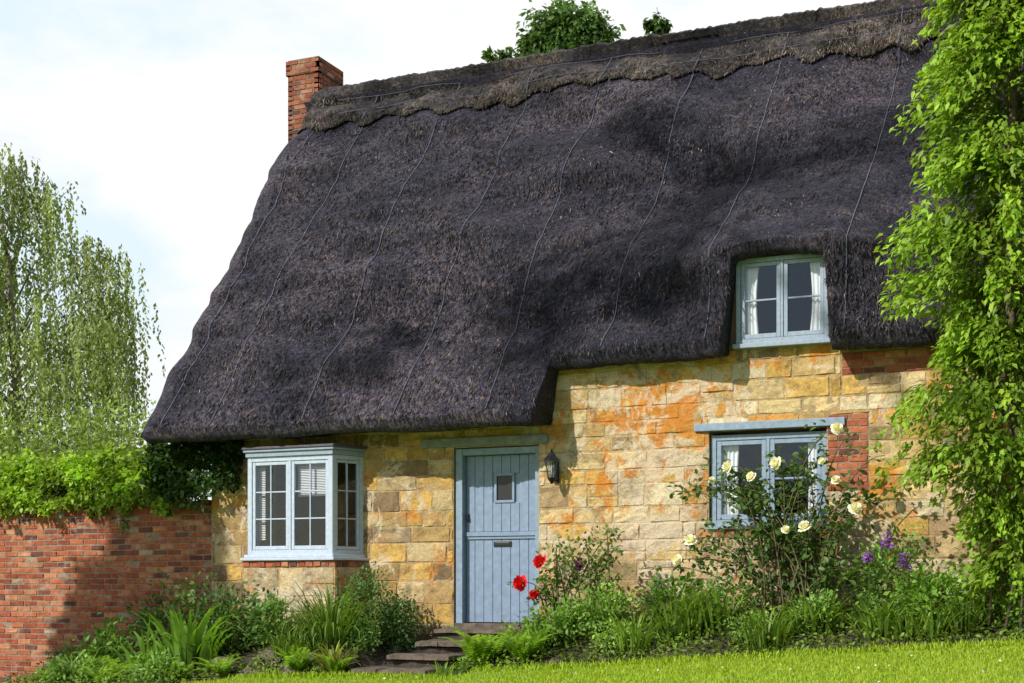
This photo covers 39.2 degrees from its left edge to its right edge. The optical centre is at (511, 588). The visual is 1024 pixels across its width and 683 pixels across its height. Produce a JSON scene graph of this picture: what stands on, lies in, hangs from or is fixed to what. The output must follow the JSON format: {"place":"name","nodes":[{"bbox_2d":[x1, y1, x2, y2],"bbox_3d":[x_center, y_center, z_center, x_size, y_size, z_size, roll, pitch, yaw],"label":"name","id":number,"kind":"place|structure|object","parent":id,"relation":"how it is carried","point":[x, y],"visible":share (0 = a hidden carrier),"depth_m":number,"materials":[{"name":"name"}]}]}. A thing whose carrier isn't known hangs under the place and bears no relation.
{"place":"outdoors","nodes":[
{"label":"outdoors","id":0,"kind":"place"},
{"bbox_2d":[0,0,874,500],"label":"sky","id":1,"kind":"structure","parent":0,"point":[169,118],"materials":[{"name":"white"}]},
{"bbox_2d":[110,623,1020,682],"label":"garden bed soil","id":2,"kind":"structure","parent":0,"point":[380,658],"depth_m":15.21,"materials":[{"name":"brown soil"}]},
{"bbox_2d":[27,668,71,682],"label":"fern","id":3,"kind":"object","parent":2,"relation":"on","point":[49,673],"visible":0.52,"depth_m":17.02,"materials":[{"name":"green plant"}]},
{"bbox_2d":[28,653,104,682],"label":"leafy plant","id":4,"kind":"object","parent":2,"relation":"on","point":[82,664],"visible":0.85,"depth_m":16.91,"materials":[{"name":"green plant"}]},
{"bbox_2d":[36,638,97,669],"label":"leafy plant","id":5,"kind":"object","parent":2,"relation":"on","point":[66,651],"visible":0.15,"depth_m":18.31,"materials":[{"name":"green plant"}]},
{"bbox_2d":[70,653,126,673],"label":"fern","id":6,"kind":"object","parent":2,"relation":"on","point":[111,660],"visible":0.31,"depth_m":17.53,"materials":[{"name":"green plant"}]},
{"bbox_2d":[83,663,124,682],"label":"fern","id":7,"kind":"object","parent":2,"relation":"on","point":[95,677],"visible":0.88,"depth_m":16.63,"materials":[{"name":"green plant"}]},
{"bbox_2d":[72,612,139,663],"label":"leafy plant","id":8,"kind":"object","parent":2,"relation":"on","point":[92,647],"visible":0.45,"depth_m":17.96,"materials":[{"name":"green plant"}]},
{"bbox_2d":[96,657,135,681],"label":"fern","id":9,"kind":"object","parent":2,"relation":"on","point":[113,670],"visible":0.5,"depth_m":17.02,"materials":[{"name":"green plant"}]},
{"bbox_2d":[117,651,168,681],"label":"leafy plant","id":10,"kind":"object","parent":2,"relation":"on","point":[141,659],"visible":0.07,"depth_m":17.20,"materials":[{"name":"green plant"}]},
{"bbox_2d":[99,620,187,665],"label":"strap leaf plant","id":11,"kind":"object","parent":2,"relation":"on","point":[141,646],"visible":0.33,"depth_m":17.27,"materials":[{"name":"green plant"}]},
{"bbox_2d":[132,659,162,675],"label":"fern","id":12,"kind":"object","parent":2,"relation":"on","point":[147,666],"visible":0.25,"depth_m":16.77,"materials":[{"name":"green plant"}]},
{"bbox_2d":[115,646,191,682],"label":"leafy plant","id":13,"kind":"object","parent":2,"relation":"on","point":[149,674],"visible":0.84,"depth_m":16.53,"materials":[{"name":"green plant"}]},
{"bbox_2d":[120,567,227,654],"bbox_3d":[-4.259,0.519,17.995,1.214,1.581,1.338,0,0,-23],"label":"leafy plant","id":14,"kind":"object","parent":2,"relation":"on","point":[156,610],"visible":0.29,"depth_m":17.94,"materials":[{"name":"green plant"}]},
{"bbox_2d":[150,661,202,682],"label":"fern","id":15,"kind":"object","parent":2,"relation":"on","point":[184,673],"visible":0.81,"depth_m":16.45,"materials":[{"name":"green plant"}]},
{"bbox_2d":[170,673,196,681],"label":"rockery stone","id":16,"kind":"object","parent":2,"relation":"on","point":[188,678],"visible":0.22,"depth_m":16.92,"materials":[{"name":"grey stone"}]},
{"bbox_2d":[124,600,246,674],"bbox_3d":[-3.907,0.565,17.312,1.546,0.906,1.628,0,0,-10],"label":"strap leaf plant","id":17,"kind":"object","parent":2,"relation":"on","point":[180,640],"visible":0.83,"depth_m":17.00,"materials":[{"name":"green plant"}]},
{"bbox_2d":[196,654,240,678],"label":"fern","id":18,"kind":"object","parent":2,"relation":"on","point":[224,670],"visible":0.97,"depth_m":16.56,"materials":[{"name":"green plant"}]},
{"bbox_2d":[211,656,240,674],"bbox_3d":[-3.377,0.893,17.031,0.319,0.219,0.446,10,14,35],"label":"rockery stone","id":19,"kind":"object","parent":2,"relation":"on","point":[231,658],"visible":0.35,"depth_m":16.93,"materials":[{"name":"grey stone"}]},
{"bbox_2d":[222,665,237,673],"bbox_3d":[-3.338,0.947,16.922,0.354,0.129,0.250,8,0,-10],"label":"rockery stone","id":20,"kind":"object","parent":2,"relation":"on","point":[234,668],"visible":0.2,"depth_m":16.83,"materials":[{"name":"grey stone"}]},
{"bbox_2d":[175,568,288,657],"bbox_3d":[-3.457,0.475,17.517,1.429,1.453,1.161,0,0,24],"label":"leafy plant","id":21,"kind":"object","parent":2,"relation":"on","point":[231,640],"visible":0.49,"depth_m":17.43,"materials":[{"name":"green plant"}]},
{"bbox_2d":[238,667,260,677],"bbox_3d":[-3.022,0.983,16.575,0.304,0.155,0.240,-5,3,41],"label":"rockery stone","id":22,"kind":"object","parent":2,"relation":"on","point":[246,670],"visible":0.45,"depth_m":16.54,"materials":[{"name":"grey stone"}]},
{"bbox_2d":[237,592,303,650],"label":"leafy plant","id":23,"kind":"object","parent":2,"relation":"on","point":[255,613],"visible":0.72,"depth_m":17.15,"materials":[{"name":"green plant"}]},
{"bbox_2d":[256,646,284,663],"bbox_3d":[-2.805,0.777,16.866,0.314,0.225,0.423,0,0,-81],"label":"rockery stone","id":24,"kind":"object","parent":2,"relation":"on","point":[267,654],"visible":0.59,"depth_m":16.75,"materials":[{"name":"beige stone"}]},
{"bbox_2d":[234,614,315,659],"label":"strap leaf plant","id":25,"kind":"object","parent":2,"relation":"on","point":[292,639],"visible":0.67,"depth_m":16.59,"materials":[{"name":"green plant"}]},
{"bbox_2d":[282,666,301,673],"bbox_3d":[-2.505,0.903,16.476,0.263,0.163,0.405,2,0,-11],"label":"rockery stone","id":26,"kind":"object","parent":2,"relation":"on","point":[287,670],"visible":0.37,"depth_m":16.30,"materials":[{"name":"beige stone"}]},
{"bbox_2d":[265,643,319,671],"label":"fern","id":27,"kind":"object","parent":2,"relation":"on","point":[292,660],"visible":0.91,"depth_m":16.27,"materials":[{"name":"green plant"}]},
{"bbox_2d":[296,654,318,667],"bbox_3d":[-2.373,0.818,16.573,0.353,0.173,0.251,-5,3,44],"label":"rockery stone","id":28,"kind":"object","parent":2,"relation":"on","point":[310,657],"visible":0.23,"depth_m":16.48,"materials":[{"name":"grey stone"}]},
{"bbox_2d":[308,659,324,671],"bbox_3d":[-2.198,0.875,16.384,0.312,0.124,0.197,9,16,41],"label":"rockery stone","id":29,"kind":"object","parent":2,"relation":"on","point":[310,665],"visible":0.43,"depth_m":16.34,"materials":[{"name":"grey stone"}]},
{"bbox_2d":[258,573,411,649],"bbox_3d":[-2.159,0.265,16.708,1.993,0.885,1.903,0,0,24],"label":"strap leaf plant","id":30,"kind":"object","parent":2,"relation":"on","point":[328,626],"visible":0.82,"depth_m":16.49,"materials":[{"name":"green plant"}]},
{"bbox_2d":[314,653,355,673],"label":"fern","id":31,"kind":"object","parent":2,"relation":"on","point":[331,666],"visible":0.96,"depth_m":16.01,"materials":[{"name":"green plant"}]},
{"bbox_2d":[302,635,368,673],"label":"strap leaf plant","id":32,"kind":"object","parent":2,"relation":"on","point":[329,653],"visible":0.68,"depth_m":16.10,"materials":[{"name":"green plant"}]},
{"bbox_2d":[340,656,358,668],"bbox_3d":[-1.862,0.827,16.285,0.254,0.152,0.378,-10,1,8],"label":"rockery stone","id":33,"kind":"object","parent":2,"relation":"on","point":[354,660],"visible":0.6,"depth_m":16.20,"materials":[{"name":"grey stone"}]},
{"bbox_2d":[343,611,386,658],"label":"leafy plant","id":34,"kind":"object","parent":2,"relation":"on","point":[366,639],"visible":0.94,"depth_m":16.43,"materials":[{"name":"green plant"}]},
{"bbox_2d":[325,548,415,648],"bbox_3d":[-1.719,0.170,16.961,1.208,1.319,0.964,0,0,1],"label":"leafy plant","id":35,"kind":"object","parent":2,"relation":"on","point":[358,591],"visible":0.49,"depth_m":16.89,"materials":[{"name":"green plant"}]},
{"bbox_2d":[387,646,401,653],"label":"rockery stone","id":36,"kind":"object","parent":2,"relation":"on","point":[391,651],"visible":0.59,"depth_m":16.70,"materials":[{"name":"grey stone"}]},
{"bbox_2d":[368,585,434,653],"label":"leafy plant","id":37,"kind":"object","parent":2,"relation":"on","point":[395,617],"visible":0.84,"depth_m":16.82,"materials":[{"name":"green plant"}]},
{"bbox_2d":[351,627,527,677],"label":"garden steps","id":38,"kind":"structure","parent":2,"relation":"on","point":[441,651],"depth_m":16.26,"materials":[{"name":"stone"}]},
{"bbox_2d":[424,660,466,679],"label":"strap leaf plant","id":39,"kind":"object","parent":2,"relation":"on","point":[440,672],"visible":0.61,"depth_m":15.51,"materials":[{"name":"green plant"}]},
{"bbox_2d":[452,644,485,673],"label":"leafy plant","id":40,"kind":"object","parent":2,"relation":"on","point":[462,662],"visible":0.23,"depth_m":15.77,"materials":[{"name":"green plant"}]},
{"bbox_2d":[437,623,532,665],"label":"fern","id":41,"kind":"object","parent":2,"relation":"on","point":[474,649],"visible":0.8,"depth_m":15.48,"materials":[{"name":"green plant"}]},
{"bbox_2d":[0,592,1023,682],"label":"ground cover leaves","id":42,"kind":"object","parent":2,"relation":"on","point":[697,643],"visible":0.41,"depth_m":14.84,"materials":[{"name":"green plant"}]},
{"bbox_2d":[489,628,565,661],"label":"fern","id":43,"kind":"object","parent":2,"relation":"on","point":[514,647],"visible":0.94,"depth_m":15.23,"materials":[{"name":"green plant"}]},
{"bbox_2d":[499,614,567,651],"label":"strap leaf plant","id":44,"kind":"object","parent":2,"relation":"on","point":[533,634],"visible":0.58,"depth_m":15.34,"materials":[{"name":"green plant"}]},
{"bbox_2d":[519,593,587,648],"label":"leafy plant","id":45,"kind":"object","parent":2,"relation":"on","point":[559,617],"visible":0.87,"depth_m":15.44,"materials":[{"name":"green plant"}]},
{"bbox_2d":[550,657,562,664],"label":"rockery stone","id":46,"kind":"object","parent":2,"relation":"on","point":[557,660],"visible":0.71,"depth_m":15.13,"materials":[{"name":"grey stone"}]},
{"bbox_2d":[507,524,634,626],"bbox_3d":[0.704,-0.127,15.827,1.412,1.181,0.806,0,0,24],"label":"rose bush","id":47,"kind":"object","parent":2,"relation":"on","point":[520,584],"visible":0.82,"depth_m":15.77,"materials":[{"name":"green plant"}]},
{"bbox_2d":[560,557,585,621],"bbox_3d":[0.702,0.052,15.717,0.596,0.796,0.667,0,0,-24],"label":"flower spike","id":48,"kind":"object","parent":2,"relation":"on","point":[578,565],"visible":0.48,"depth_m":15.71,"materials":[{"name":"purple plant"}]},
{"bbox_2d":[597,655,609,660],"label":"rockery stone","id":49,"kind":"object","parent":2,"relation":"on","point":[602,658],"visible":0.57,"depth_m":14.87,"materials":[{"name":"grey stone"}]},
{"bbox_2d":[567,577,645,642],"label":"leafy plant","id":50,"kind":"object","parent":2,"relation":"on","point":[589,624],"visible":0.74,"depth_m":15.35,"materials":[{"name":"green plant"}]},
{"bbox_2d":[570,588,642,632],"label":"strap leaf plant","id":51,"kind":"object","parent":2,"relation":"on","point":[599,608],"visible":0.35,"depth_m":15.35,"materials":[{"name":"green plant"}]},
{"bbox_2d":[590,618,645,658],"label":"leafy plant","id":52,"kind":"object","parent":2,"relation":"on","point":[604,642],"visible":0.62,"depth_m":15.01,"materials":[{"name":"green plant"}]},
{"bbox_2d":[627,650,636,658],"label":"rockery stone","id":53,"kind":"object","parent":2,"relation":"on","point":[628,655],"visible":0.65,"depth_m":14.84,"materials":[{"name":"grey stone"}]},
{"bbox_2d":[600,601,672,652],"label":"strap leaf plant","id":54,"kind":"object","parent":2,"relation":"on","point":[634,630],"visible":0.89,"depth_m":14.83,"materials":[{"name":"green plant"}]},
{"bbox_2d":[634,568,708,629],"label":"leafy plant","id":55,"kind":"object","parent":2,"relation":"on","point":[661,590],"visible":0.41,"depth_m":15.34,"materials":[{"name":"green plant"}]},
{"bbox_2d":[634,581,726,640],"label":"strap leaf plant","id":56,"kind":"object","parent":2,"relation":"on","point":[678,623],"visible":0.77,"depth_m":14.85,"materials":[{"name":"green plant"}]},
{"bbox_2d":[652,582,737,635],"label":"strap leaf plant","id":57,"kind":"object","parent":2,"relation":"on","point":[695,618],"visible":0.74,"depth_m":14.80,"materials":[{"name":"green plant"}]},
{"bbox_2d":[677,565,768,636],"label":"leafy plant","id":58,"kind":"object","parent":2,"relation":"on","point":[725,585],"visible":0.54,"depth_m":15.04,"materials":[{"name":"green plant"}]},
{"bbox_2d":[676,574,773,634],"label":"strap leaf plant","id":59,"kind":"object","parent":2,"relation":"on","point":[717,616],"visible":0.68,"depth_m":14.81,"materials":[{"name":"green plant"}]},
{"bbox_2d":[716,610,776,647],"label":"leafy plant","id":60,"kind":"object","parent":2,"relation":"on","point":[739,637],"visible":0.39,"depth_m":14.54,"materials":[{"name":"green plant"}]},
{"bbox_2d":[641,419,899,622],"bbox_3d":[2.702,-0.674,14.958,2.701,2.145,0.856,0,0,24],"label":"rose bush","id":61,"kind":"object","parent":2,"relation":"on","point":[815,574],"visible":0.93,"depth_m":14.87,"materials":[{"name":"green plant"}]},
{"bbox_2d":[732,594,817,652],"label":"strap leaf plant","id":62,"kind":"object","parent":2,"relation":"on","point":[761,633],"visible":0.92,"depth_m":14.22,"materials":[{"name":"green plant"}]},
{"bbox_2d":[767,594,848,633],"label":"strap leaf plant","id":63,"kind":"object","parent":2,"relation":"on","point":[806,617],"visible":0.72,"depth_m":14.43,"materials":[{"name":"green plant"}]},
{"bbox_2d":[767,582,857,634],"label":"leafy plant","id":64,"kind":"object","parent":2,"relation":"on","point":[822,599],"visible":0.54,"depth_m":14.48,"materials":[{"name":"green plant"}]},
{"bbox_2d":[783,582,873,633],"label":"strap leaf plant","id":65,"kind":"object","parent":2,"relation":"on","point":[811,608],"visible":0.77,"depth_m":14.36,"materials":[{"name":"green plant"}]},
{"bbox_2d":[848,548,882,630],"bbox_3d":[3.560,0.010,14.271,0.599,0.833,0.621,0,0,24],"label":"flower spike","id":66,"kind":"object","parent":2,"relation":"on","point":[867,558],"visible":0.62,"depth_m":14.27,"materials":[{"name":"green plant"}]},
{"bbox_2d":[839,594,908,640],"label":"strap leaf plant","id":67,"kind":"object","parent":2,"relation":"on","point":[872,625],"visible":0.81,"depth_m":13.96,"materials":[{"name":"green plant"}]},
{"bbox_2d":[859,529,903,634],"bbox_3d":[3.709,-0.063,14.109,0.659,1.038,0.636,0,0,24],"label":"flower spike","id":68,"kind":"object","parent":2,"relation":"on","point":[888,541],"visible":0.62,"depth_m":14.09,"materials":[{"name":"green plant"}]},
{"bbox_2d":[826,512,948,618],"bbox_3d":[3.775,-0.043,14.520,1.179,1.476,0.985,0,0,1],"label":"leafy plant","id":69,"kind":"object","parent":2,"relation":"on","point":[878,566],"visible":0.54,"depth_m":14.43,"materials":[{"name":"green plant"}]},
{"bbox_2d":[871,552,934,633],"bbox_3d":[3.854,0.042,14.020,0.645,0.817,0.782,0,0,-25],"label":"flower spike","id":70,"kind":"object","parent":2,"relation":"on","point":[908,568],"visible":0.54,"depth_m":14.02,"materials":[{"name":"purple plant"}]},
{"bbox_2d":[866,596,947,640],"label":"strap leaf plant","id":71,"kind":"object","parent":2,"relation":"on","point":[896,631],"visible":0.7,"depth_m":13.84,"materials":[{"name":"green plant"}]},
{"bbox_2d":[882,562,977,636],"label":"leafy plant","id":72,"kind":"object","parent":2,"relation":"on","point":[925,583],"visible":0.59,"depth_m":13.98,"materials":[{"name":"green plant"}]},
{"bbox_2d":[898,593,980,643],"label":"strap leaf plant","id":73,"kind":"object","parent":2,"relation":"on","point":[929,625],"visible":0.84,"depth_m":13.64,"materials":[{"name":"green plant"}]},
{"bbox_2d":[866,0,1023,636],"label":"leafy tree","id":74,"kind":"object","parent":2,"relation":"on","point":[993,55],"visible":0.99,"depth_m":13.42,"materials":[{"name":"green plant"}]},
{"bbox_2d":[896,571,1007,635],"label":"strap leaf plant","id":75,"kind":"object","parent":2,"relation":"on","point":[954,610],"visible":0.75,"depth_m":13.67,"materials":[{"name":"green plant"}]},
{"bbox_2d":[921,546,1016,631],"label":"leafy plant","id":76,"kind":"object","parent":2,"relation":"on","point":[967,576],"visible":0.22,"depth_m":14.01,"materials":[{"name":"green plant"}]},
{"bbox_2d":[964,574,1018,627],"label":"strap leaf plant","id":77,"kind":"object","parent":2,"relation":"on","point":[1004,609],"visible":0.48,"depth_m":13.73,"materials":[{"name":"green plant"}]},
{"bbox_2d":[980,560,1023,637],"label":"leafy plant","id":78,"kind":"object","parent":2,"relation":"on","point":[1017,613],"visible":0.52,"depth_m":13.50,"materials":[{"name":"green plant"}]},
{"bbox_2d":[174,637,1023,682],"bbox_3d":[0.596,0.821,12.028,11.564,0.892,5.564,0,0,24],"label":"lawn grass","id":79,"kind":"structure","parent":0,"point":[636,669],"depth_m":13.26,"materials":[{"name":"green plant"}]},
{"bbox_3d":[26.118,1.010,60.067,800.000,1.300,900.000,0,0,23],"label":"ground","id":80,"kind":"structure","parent":0,"visible":0},
{"bbox_2d":[0,143,165,503],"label":"birch tree","id":81,"kind":"object","parent":80,"relation":"on","point":[98,341],"visible":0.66,"depth_m":34.42,"materials":[{"name":"green plant"}]},
{"bbox_2d":[0,364,186,504],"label":"hedge","id":82,"kind":"object","parent":80,"relation":"on","point":[14,445],"visible":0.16,"depth_m":29.23,"materials":[{"name":"green plant"}]},
{"bbox_2d":[0,500,211,682],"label":"garden wall","id":83,"kind":"structure","parent":80,"relation":"on","point":[64,574],"depth_m":19.44,"materials":[{"name":"red brick"}]},
{"bbox_2d":[0,441,208,521],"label":"ivy","id":84,"kind":"object","parent":83,"relation":"attached to","point":[36,485],"visible":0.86,"depth_m":19.36,"materials":[{"name":"green plant"}]},
{"bbox_2d":[119,514,129,535],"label":"creeper sprig","id":85,"kind":"object","parent":83,"relation":"attached to","point":[123,527],"visible":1,"depth_m":19.11,"materials":[{"name":"green plant"}]},
{"bbox_2d":[481,0,673,62],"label":"tree","id":86,"kind":"object","parent":80,"relation":"on","point":[561,26],"visible":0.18,"depth_m":26.97,"materials":[{"name":"green plant"}]},
{"bbox_2d":[141,0,1023,651],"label":"cottage","id":87,"kind":"structure","parent":80,"relation":"on","point":[467,342],"depth_m":17.46,"materials":[{"name":"plant"}]},
{"bbox_2d":[138,439,245,516],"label":"ivy","id":88,"kind":"object","parent":87,"relation":"attached to","point":[195,454],"visible":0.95,"depth_m":18.47,"materials":[{"name":"green plant"}]},
{"bbox_2d":[240,443,368,560],"bbox_3d":[-2.641,-1.045,17.775,1.716,1.400,0.555,0,0,23],"label":"bay window","id":89,"kind":"structure","parent":87,"relation":"in","point":[331,454],"depth_m":17.60,"materials":[{"name":"white paint"}]},
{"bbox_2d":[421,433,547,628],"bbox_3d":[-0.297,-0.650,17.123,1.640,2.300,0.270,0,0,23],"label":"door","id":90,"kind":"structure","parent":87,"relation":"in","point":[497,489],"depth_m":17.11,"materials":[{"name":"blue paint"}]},
{"bbox_2d":[694,417,844,529],"bbox_3d":[2.820,-1.242,15.739,1.660,1.175,0.215,0,0,23],"label":"window","id":91,"kind":"structure","parent":87,"relation":"in","point":[730,444],"depth_m":15.76,"materials":[{"name":"blue paint"}]},
{"bbox_2d":[729,253,830,350],"bbox_3d":[2.950,-3.190,15.587,1.260,1.140,0.200,0,0,23],"label":"dormer window","id":92,"kind":"structure","parent":87,"relation":"in","point":[745,335],"depth_m":15.56,"materials":[{"name":"grey paint"}]}
]}

